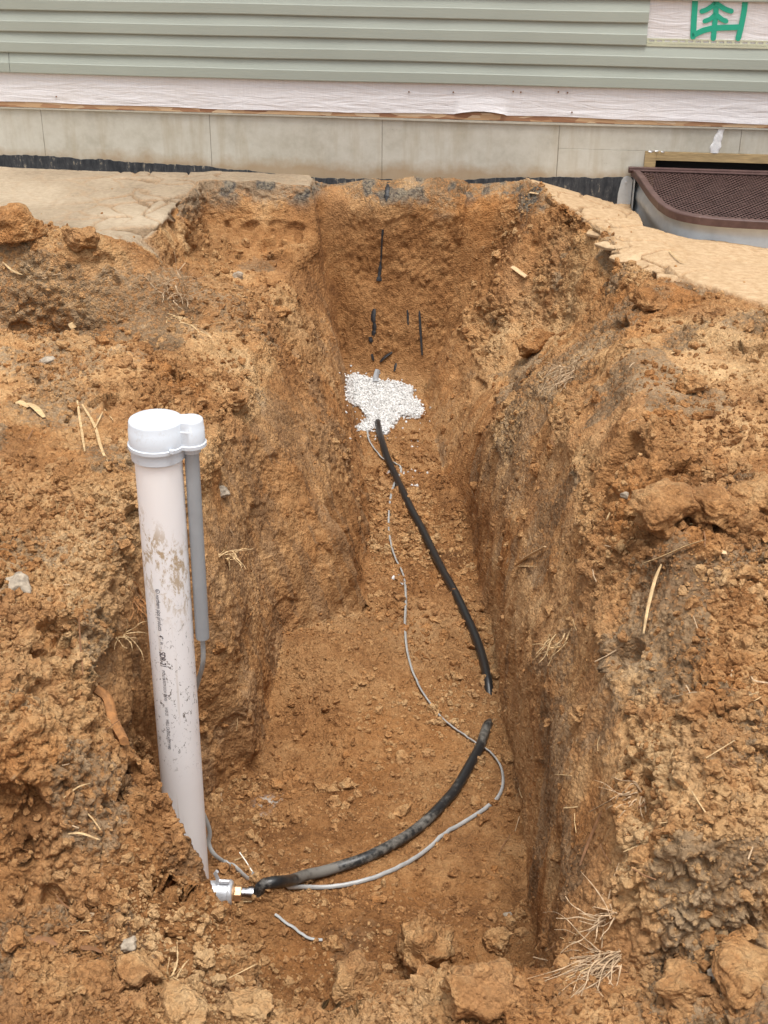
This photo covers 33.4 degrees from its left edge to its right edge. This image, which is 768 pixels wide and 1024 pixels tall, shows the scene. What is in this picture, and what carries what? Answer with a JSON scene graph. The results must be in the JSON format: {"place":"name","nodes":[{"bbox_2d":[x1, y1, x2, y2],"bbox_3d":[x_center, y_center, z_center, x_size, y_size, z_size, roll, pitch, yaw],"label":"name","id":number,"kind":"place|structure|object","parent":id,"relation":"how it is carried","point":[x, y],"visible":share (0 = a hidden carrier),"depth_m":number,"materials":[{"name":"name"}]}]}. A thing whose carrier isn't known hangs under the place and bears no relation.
{"place":"outdoors","nodes":[
{"label":"outdoors","id":0,"kind":"place"},
{"bbox_2d":[0,167,767,1023],"bbox_3d":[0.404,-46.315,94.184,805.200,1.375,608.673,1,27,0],"label":"ground","id":1,"kind":"structure","parent":0,"point":[440,231],"depth_m":4.22,"materials":[{"name":"soil"}]},
{"bbox_2d":[3,262,24,275],"bbox_3d":[-1.522,-0.996,5.257,0.094,0.056,0.025,3,27,6],"label":"straw","id":2,"kind":"object","parent":1,"relation":"on","point":[7,266],"visible":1,"depth_m":5.25,"materials":[{"name":"beige plant"}]},
{"bbox_2d":[5,571,31,593],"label":"stone","id":3,"kind":"object","parent":1,"relation":"on","point":[20,579],"visible":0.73,"depth_m":3.29,"materials":[{"name":"beige stone"}]},
{"bbox_2d":[15,400,29,407],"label":"dry leaf","id":4,"kind":"object","parent":1,"relation":"on","point":[22,403],"visible":1,"depth_m":4.21,"materials":[{"name":"plant"}]},
{"bbox_2d":[0,202,47,243],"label":"clay clod","id":5,"kind":"object","parent":1,"relation":"on","point":[19,222],"visible":1,"depth_m":5.21,"materials":[{"name":"soil"}]},
{"bbox_2d":[26,403,45,417],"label":"dry leaf","id":6,"kind":"object","parent":1,"relation":"on","point":[38,410],"visible":1,"depth_m":4.19,"materials":[{"name":"plant"}]},
{"bbox_2d":[39,356,54,363],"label":"stone","id":7,"kind":"object","parent":1,"relation":"on","point":[47,359],"visible":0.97,"depth_m":4.47,"materials":[{"name":"beige stone"}]},
{"bbox_2d":[55,894,69,908],"bbox_3d":[-0.713,0.886,2.886,0.069,0.032,0.006,13,30,23],"label":"rootlet","id":8,"kind":"object","parent":1,"relation":"on","point":[64,904],"visible":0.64,"depth_m":2.89,"materials":[{"name":"brown plant"}]},
{"bbox_2d":[68,322,75,328],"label":"dry leaf","id":9,"kind":"object","parent":1,"relation":"on","point":[72,325],"visible":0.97,"depth_m":5.26,"materials":[{"name":"plant"}]},
{"bbox_2d":[60,226,99,251],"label":"clay clod","id":10,"kind":"object","parent":1,"relation":"on","point":[79,239],"visible":1,"depth_m":5.22,"materials":[{"name":"soil"}]},
{"bbox_2d":[78,618,83,674],"bbox_3d":[-0.768,0.339,3.236,0.006,0.108,0.102,-5,28,-11],"label":"rootlet","id":11,"kind":"object","parent":1,"relation":"on","point":[80,645],"visible":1,"depth_m":3.25,"materials":[{"name":"beige plant"}]},
{"bbox_2d":[77,400,85,451],"bbox_3d":[-0.960,-0.265,4.060,0.009,0.044,0.455,-7,28,-13],"label":"straw","id":12,"kind":"object","parent":1,"relation":"on","point":[80,423],"visible":1,"depth_m":4.12,"materials":[{"name":"beige plant"}]},
{"bbox_2d":[68,832,99,839],"bbox_3d":[-0.683,0.738,2.914,0.069,0.022,0.007,1,27,0],"label":"straw","id":13,"kind":"object","parent":1,"relation":"on","point":[82,833],"visible":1,"depth_m":2.91,"materials":[{"name":"beige plant"}]},
{"bbox_2d":[79,945,102,952],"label":"dry leaf","id":14,"kind":"object","parent":1,"relation":"on","point":[87,947],"visible":1,"depth_m":2.78,"materials":[{"name":"brown plant"}]},
{"bbox_2d":[88,813,100,829],"bbox_3d":[-0.674,0.708,2.950,0.048,0.057,0.006,10,29,18],"label":"straw bit","id":15,"kind":"object","parent":1,"relation":"on","point":[90,816],"visible":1,"depth_m":2.95,"materials":[{"name":"beige plant"}]},
{"bbox_2d":[82,404,107,461],"bbox_3d":[-0.895,-0.239,4.003,0.024,0.042,0.541,-9,29,-18],"label":"straw","id":16,"kind":"object","parent":1,"relation":"on","point":[97,434],"visible":1,"depth_m":4.04,"materials":[{"name":"beige plant"}]},
{"bbox_2d":[93,685,128,745],"bbox_3d":[-0.684,0.520,3.244,0.046,0.068,0.233,-14,31,-26],"label":"broken root","id":17,"kind":"object","parent":1,"relation":"on","point":[107,699],"visible":0.96,"depth_m":3.27,"materials":[{"name":"brown plant"}]},
{"bbox_2d":[120,936,136,952],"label":"stone","id":18,"kind":"object","parent":1,"relation":"on","point":[127,945],"visible":0.98,"depth_m":2.80,"materials":[{"name":"white stone"}]},
{"bbox_2d":[114,621,148,659],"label":"root tuft","id":19,"kind":"object","parent":1,"relation":"on","point":[123,637],"visible":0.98,"depth_m":3.45,"materials":[{"name":"plant"}]},
{"bbox_2d":[122,559,148,641],"bbox_3d":[-0.673,0.249,3.606,0.161,0.265,0.212,-7,28,-14],"label":"root tuft","id":20,"kind":"object","parent":1,"relation":"on","point":[139,605],"visible":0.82,"depth_m":3.62,"materials":[{"name":"brown plant"}]},
{"bbox_2d":[127,409,208,878],"bbox_3d":[-0.525,0.452,3.387,0.188,1.522,0.141,1,27,0],"label":"well casing","id":21,"kind":"object","parent":1,"relation":"on","point":[162,444],"visible":0.92,"depth_m":3.21,"materials":[{"name":"white plastic"}]},
{"bbox_2d":[138,252,207,308],"bbox_3d":[-0.865,-0.948,5.212,0.303,0.210,0.181,1,27,0],"label":"root tuft","id":22,"kind":"object","parent":1,"relation":"on","point":[178,293],"visible":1,"depth_m":5.24,"materials":[{"name":"beige plant"}]},
{"bbox_2d":[162,946,188,985],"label":"root tuft","id":23,"kind":"object","parent":1,"relation":"on","point":[172,975],"visible":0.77,"depth_m":2.75,"materials":[{"name":"plant"}]},
{"bbox_2d":[158,979,210,1023],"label":"clay clod","id":24,"kind":"object","parent":1,"relation":"on","point":[180,1001],"visible":0.94,"depth_m":2.64,"materials":[{"name":"soil"}]},
{"bbox_2d":[166,304,221,345],"bbox_3d":[-0.748,-0.737,5.096,0.232,0.067,0.462,-15,31,-27],"label":"root tuft","id":25,"kind":"object","parent":1,"relation":"on","point":[180,317],"visible":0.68,"depth_m":5.12,"materials":[{"name":"plant"}]},
{"bbox_2d":[193,948,215,970],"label":"clay clod","id":26,"kind":"object","parent":1,"relation":"on","point":[203,960],"visible":1,"depth_m":2.82,"materials":[{"name":"soil"}]},
{"bbox_2d":[219,485,229,497],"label":"stone","id":27,"kind":"object","parent":1,"relation":"on","point":[224,491],"visible":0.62,"depth_m":4.21,"materials":[{"name":"beige stone"}]},
{"bbox_2d":[210,870,254,904],"bbox_3d":[-0.421,1.033,3.528,0.138,0.118,0.073,1,27,0],"label":"pipe fitting","id":28,"kind":"object","parent":1,"relation":"on","point":[223,889],"visible":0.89,"depth_m":3.52,"materials":[{"name":"metal"}]},
{"bbox_2d":[218,541,250,570],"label":"root tuft","id":29,"kind":"object","parent":1,"relation":"on","point":[228,558],"visible":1,"depth_m":4.06,"materials":[{"name":"plant"}]},
{"bbox_2d":[222,391,250,410],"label":"clay clod","id":30,"kind":"object","parent":1,"relation":"on","point":[238,400],"visible":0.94,"depth_m":4.52,"materials":[{"name":"soil"}]},
{"bbox_2d":[232,271,242,278],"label":"stone","id":31,"kind":"object","parent":1,"relation":"on","point":[238,274],"visible":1,"depth_m":6.28,"materials":[{"name":"beige stone"}]},
{"bbox_2d":[226,964,255,979],"bbox_3d":[-0.321,1.026,2.851,0.079,0.005,0.005,-16,32,-29],"label":"straw bit","id":32,"kind":"object","parent":1,"relation":"on","point":[243,970],"visible":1,"depth_m":2.85,"materials":[{"name":"beige plant"}]},
{"bbox_2d":[218,986,273,1023],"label":"clay clod","id":33,"kind":"object","parent":1,"relation":"on","point":[249,1005],"visible":0.99,"depth_m":2.67,"materials":[{"name":"soil"}]},
{"bbox_2d":[274,305,292,317],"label":"clay clod","id":34,"kind":"object","parent":1,"relation":"on","point":[285,311],"visible":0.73,"depth_m":5.86,"materials":[{"name":"soil"}]},
{"bbox_2d":[274,913,321,940],"bbox_3d":[-0.236,1.141,3.504,0.144,0.048,0.021,10,29,19],"label":"cable offcut","id":35,"kind":"object","parent":1,"relation":"on","point":[294,927],"visible":1,"depth_m":3.50,"materials":[{"name":"white plastic"}]},
{"bbox_2d":[196,430,504,889],"bbox_3d":[0.101,0.019,4.895,0.883,0.901,3.463,4,28,7],"label":"electrical cable","id":36,"kind":"object","parent":1,"relation":"on","point":[349,883],"visible":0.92,"depth_m":3.81,"materials":[{"name":"grey plastic"}]},
{"bbox_2d":[331,949,378,1006],"bbox_3d":[-0.081,1.242,3.377,0.133,0.164,0.170,0,27,0],"label":"clay clod","id":37,"kind":"object","parent":1,"relation":"on","point":[354,971],"visible":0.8,"depth_m":3.33,"materials":[{"name":"soil"}]},
{"bbox_2d":[254,419,492,897],"bbox_3d":[0.120,0.332,5.099,0.674,0.244,3.549,3,27,5],"label":"water line","id":38,"kind":"object","parent":1,"relation":"on","point":[434,812],"visible":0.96,"depth_m":4.15,"materials":[{"name":"black plastic"}]},
{"bbox_2d":[371,309,376,335],"bbox_3d":[-0.056,-1.031,6.950,0.029,0.138,0.052,-4,28,-8],"label":"black strip","id":39,"kind":"object","parent":1,"relation":"on","point":[373,318],"visible":1,"depth_m":6.94,"materials":[{"name":"black plastic"}]},
{"bbox_2d":[376,229,383,280],"bbox_3d":[-0.021,-1.378,6.882,0.043,0.279,0.023,-23,36,-38],"label":"black strip","id":40,"kind":"object","parent":1,"relation":"on","point":[379,278],"visible":1,"depth_m":6.91,"materials":[{"name":"black plastic"}]},
{"bbox_2d":[0,0,767,218],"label":"house","id":41,"kind":"structure","parent":1,"relation":"on","point":[596,98],"depth_m":6.64,"materials":[{"name":"green plastic"}]},
{"bbox_2d":[0,181,767,1023],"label":"soil lumps","id":42,"kind":"object","parent":1,"relation":"on","point":[752,811],"visible":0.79,"depth_m":3.45,"materials":[{"name":"brown soil"}]},
{"bbox_2d":[29,935,57,945],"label":"dry leaf","id":43,"kind":"object","parent":42,"relation":"on","point":[50,940],"visible":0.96,"depth_m":2.77,"materials":[{"name":"brown plant"}]},
{"bbox_2d":[75,959,114,991],"bbox_3d":[-0.609,0.976,2.693,0.098,0.061,0.077,20,33,33],"label":"clay clod","id":44,"kind":"object","parent":42,"relation":"on","point":[90,970],"visible":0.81,"depth_m":2.68,"materials":[{"name":"soil"}]},
{"bbox_2d":[113,951,163,988],"bbox_3d":[-0.525,0.973,2.721,0.099,0.072,0.100,-19,33,-33],"label":"clay clod","id":45,"kind":"object","parent":42,"relation":"on","point":[138,970],"visible":0.95,"depth_m":2.70,"materials":[{"name":"soil"}]},
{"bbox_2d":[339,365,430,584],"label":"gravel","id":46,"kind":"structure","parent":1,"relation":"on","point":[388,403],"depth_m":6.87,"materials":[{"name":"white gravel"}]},
{"bbox_2d":[373,369,379,381],"bbox_3d":[-0.042,-0.740,6.969,0.036,0.072,0.070,7,28,13],"label":"pipe stub","id":47,"kind":"object","parent":46,"relation":"on","point":[376,375],"visible":1,"depth_m":6.96,"materials":[{"name":"grey plastic"}]},
{"bbox_2d":[380,351,392,361],"bbox_3d":[0.011,-0.846,6.979,0.072,0.058,0.026,-6,28,-13],"label":"black strip","id":48,"kind":"object","parent":1,"relation":"on","point":[385,356],"visible":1,"depth_m":6.97,"materials":[{"name":"black plastic"}]},
{"bbox_2d":[384,182,389,200],"bbox_3d":[0.015,-1.707,6.816,0.032,0.078,0.115,1,27,0],"label":"black strip","id":49,"kind":"object","parent":1,"relation":"on","point":[387,191],"visible":1,"depth_m":6.79,"materials":[{"name":"black plastic"}]},
{"bbox_2d":[386,973,417,994],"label":"clay clod","id":50,"kind":"object","parent":1,"relation":"on","point":[393,985],"visible":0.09,"depth_m":3.29,"materials":[{"name":"soil"}]},
{"bbox_2d":[419,311,422,354],"bbox_3d":[0.199,-0.970,6.941,0.014,0.227,0.076,-6,28,-13],"label":"black strip","id":51,"kind":"object","parent":1,"relation":"on","point":[420,331],"visible":1,"depth_m":6.94,"materials":[{"name":"black plastic"}]},
{"bbox_2d":[396,914,454,976],"bbox_3d":[0.113,1.169,3.402,0.160,0.212,0.169,-1,27,-3],"label":"clay clod","id":52,"kind":"object","parent":1,"relation":"on","point":[422,939],"visible":0.81,"depth_m":3.36,"materials":[{"name":"soil"}]},
{"bbox_2d":[459,567,468,574],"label":"clay clod","id":53,"kind":"object","parent":1,"relation":"on","point":[463,571],"visible":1,"depth_m":5.38,"materials":[{"name":"soil"}]},
{"bbox_2d":[439,957,524,1023],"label":"clay clod","id":54,"kind":"object","parent":1,"relation":"on","point":[481,992],"visible":0.98,"depth_m":2.49,"materials":[{"name":"soil"}]},
{"bbox_2d":[482,926,512,956],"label":"clay clod","id":55,"kind":"object","parent":1,"relation":"on","point":[496,940],"visible":1,"depth_m":3.52,"materials":[{"name":"soil"}]},
{"bbox_2d":[511,266,528,278],"bbox_3d":[0.685,-1.213,6.470,0.031,0.044,0.105,-22,35,-36],"label":"wood chip","id":56,"kind":"object","parent":1,"relation":"on","point":[519,272],"visible":1,"depth_m":6.46,"materials":[{"name":"beige wood"}]},
{"bbox_2d":[514,546,545,566],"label":"twig","id":57,"kind":"object","parent":1,"relation":"on","point":[528,556],"visible":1,"depth_m":4.26,"materials":[{"name":"brown wood"}]},
{"bbox_2d":[515,327,554,357],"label":"clay clod","id":58,"kind":"object","parent":1,"relation":"on","point":[533,341],"visible":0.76,"depth_m":6.04,"materials":[{"name":"soil"}]},
{"bbox_2d":[532,628,571,665],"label":"root tuft","id":59,"kind":"object","parent":1,"relation":"on","point":[549,642],"visible":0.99,"depth_m":3.58,"materials":[{"name":"plant"}]},
{"bbox_2d":[538,351,589,394],"bbox_3d":[0.680,-0.536,4.804,0.209,0.207,0.301,1,27,0],"label":"root tuft","id":60,"kind":"object","parent":1,"relation":"on","point":[562,367],"visible":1,"depth_m":4.81,"materials":[{"name":"beige plant"}]},
{"bbox_2d":[527,863,623,1010],"bbox_3d":[0.395,0.860,2.564,0.213,0.212,0.261,9,28,16],"label":"root tuft","id":61,"kind":"object","parent":1,"relation":"on","point":[606,960],"visible":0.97,"depth_m":2.57,"materials":[{"name":"beige plant"}]},
{"bbox_2d":[567,704,587,723],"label":"clay clod","id":62,"kind":"object","parent":1,"relation":"on","point":[576,712],"visible":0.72,"depth_m":3.17,"materials":[{"name":"soil"}]},
{"bbox_2d":[556,873,616,952],"bbox_3d":[0.409,0.817,2.584,0.116,0.158,0.142,1,27,0],"label":"root tuft","id":63,"kind":"object","parent":1,"relation":"on","point":[599,920],"visible":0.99,"depth_m":2.57,"materials":[{"name":"beige plant"}]},
{"bbox_2d":[579,811,601,865],"bbox_3d":[0.452,0.717,2.820,0.012,0.106,0.075,21,34,35],"label":"rootlet","id":64,"kind":"object","parent":1,"relation":"on","point":[589,839],"visible":1,"depth_m":2.83,"materials":[{"name":"brown plant"}]},
{"bbox_2d":[586,230,599,237],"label":"crust slab","id":65,"kind":"structure","parent":1,"relation":"on","point":[590,233],"depth_m":5.97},
{"bbox_2d":[589,790,633,811],"bbox_3d":[0.486,0.635,2.795,0.023,0.174,0.148,-11,30,-21],"label":"rootlet","id":66,"kind":"object","parent":1,"relation":"on","point":[607,802],"visible":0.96,"depth_m":2.80,"materials":[{"name":"brown plant"}]},
{"bbox_2d":[594,241,629,250],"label":"crust slab","id":67,"kind":"structure","parent":1,"relation":"on","point":[606,245],"depth_m":5.71,"materials":[{"name":"beige soil"}]},
{"bbox_2d":[620,491,628,498],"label":"stone","id":68,"kind":"object","parent":1,"relation":"on","point":[625,494],"visible":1,"depth_m":3.52,"materials":[{"name":"beige stone"}]},
{"bbox_2d":[609,253,640,263],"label":"crust slab","id":69,"kind":"structure","parent":1,"relation":"on","point":[624,257],"depth_m":5.48,"materials":[{"name":"beige soil"}]},
{"bbox_2d":[599,777,655,818],"bbox_3d":[0.531,0.599,2.711,0.179,0.143,0.100,1,27,0],"label":"root tuft","id":70,"kind":"object","parent":1,"relation":"on","point":[629,793],"visible":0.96,"depth_m":2.71,"materials":[{"name":"beige plant"}]},
{"bbox_2d":[636,261,648,268],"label":"crust slab","id":71,"kind":"structure","parent":1,"relation":"on","point":[643,264],"depth_m":5.34,"materials":[{"name":"beige soil"}]},
{"bbox_2d":[632,868,655,879],"bbox_3d":[0.513,0.715,2.525,0.050,0.005,0.007,18,32,30],"label":"straw bit","id":72,"kind":"object","parent":1,"relation":"on","point":[643,874],"visible":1,"depth_m":2.52,"materials":[{"name":"brown plant"}]},
{"bbox_2d":[628,285,667,311],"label":"clay clod","id":73,"kind":"object","parent":1,"relation":"on","point":[647,298],"visible":1,"depth_m":4.80,"materials":[{"name":"soil"}]},
{"bbox_2d":[643,564,661,633],"bbox_3d":[0.645,0.208,3.096,0.014,0.113,0.153,11,29,20],"label":"straw","id":74,"kind":"object","parent":1,"relation":"on","point":[650,596],"visible":1,"depth_m":3.10,"materials":[{"name":"beige plant"}]},
{"bbox_2d":[627,478,700,540],"bbox_3d":[0.703,-0.017,3.263,0.179,0.154,0.270,2,27,3],"label":"clay clod","id":75,"kind":"object","parent":1,"relation":"on","point":[662,507],"visible":0.95,"depth_m":3.18,"materials":[{"name":"soil"}]},
{"bbox_2d":[642,539,705,563],"bbox_3d":[0.707,0.104,3.129,0.145,0.088,0.044,7,28,12],"label":"twig","id":76,"kind":"object","parent":1,"relation":"on","point":[675,550],"visible":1,"depth_m":3.11,"materials":[{"name":"wood"}]},
{"bbox_2d":[653,958,713,1008],"bbox_3d":[0.569,0.898,2.434,0.114,0.068,0.100,6,28,11],"label":"clay clod","id":77,"kind":"object","parent":1,"relation":"on","point":[679,983],"visible":1,"depth_m":2.41,"materials":[{"name":"soil"}]},
{"bbox_2d":[675,371,707,394],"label":"clay clod","id":78,"kind":"object","parent":1,"relation":"on","point":[688,382],"visible":1,"depth_m":3.96,"materials":[{"name":"soil"}]},
{"bbox_2d":[617,176,767,247],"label":"window well","id":79,"kind":"object","parent":1,"relation":"on","point":[648,212],"depth_m":5.97,"materials":[{"name":"metal"}]},
{"bbox_2d":[628,166,767,229],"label":"window well cover","id":80,"kind":"object","parent":79,"relation":"on","point":[639,175],"depth_m":6.22,"materials":[{"name":"brown paint"}]},
{"bbox_2d":[676,690,714,721],"bbox_3d":[0.658,0.407,2.687,0.087,0.071,0.068,5,28,8],"label":"clay clod","id":81,"kind":"object","parent":1,"relation":"on","point":[693,707],"visible":0.98,"depth_m":2.67,"materials":[{"name":"soil"}]},
{"bbox_2d":[691,791,705,811],"bbox_3d":[0.623,0.574,2.529,0.005,0.005,0.074,-5,28,-11],"label":"straw bit","id":82,"kind":"object","parent":1,"relation":"on","point":[698,801],"visible":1,"depth_m":2.53,"materials":[{"name":"beige plant"}]},
{"bbox_2d":[707,968,714,981],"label":"stone","id":83,"kind":"object","parent":1,"relation":"on","point":[709,972],"visible":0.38,"depth_m":2.44,"materials":[{"name":"grey stone"}]},
{"bbox_2d":[688,483,748,530],"bbox_3d":[0.838,-0.005,3.240,0.186,0.109,0.120,23,35,36],"label":"clay clod","id":84,"kind":"object","parent":1,"relation":"on","point":[720,505],"visible":0.76,"depth_m":3.20,"materials":[{"name":"soil"}]},
{"bbox_2d":[706,740,734,757],"bbox_3d":[0.680,0.475,2.573,0.077,0.024,0.004,-12,30,-23],"label":"straw bit","id":85,"kind":"object","parent":1,"relation":"on","point":[720,748],"visible":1,"depth_m":2.57,"materials":[{"name":"beige plant"}]},
{"bbox_2d":[711,929,767,1009],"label":"clay clod","id":86,"kind":"object","parent":1,"relation":"on","point":[739,966],"visible":0.93,"depth_m":2.38,"materials":[{"name":"soil"}]},
{"bbox_2d":[729,475,767,515],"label":"clay clod","id":87,"kind":"object","parent":1,"relation":"on","point":[752,495],"visible":0.73,"depth_m":3.23,"materials":[{"name":"soil"}]}
]}

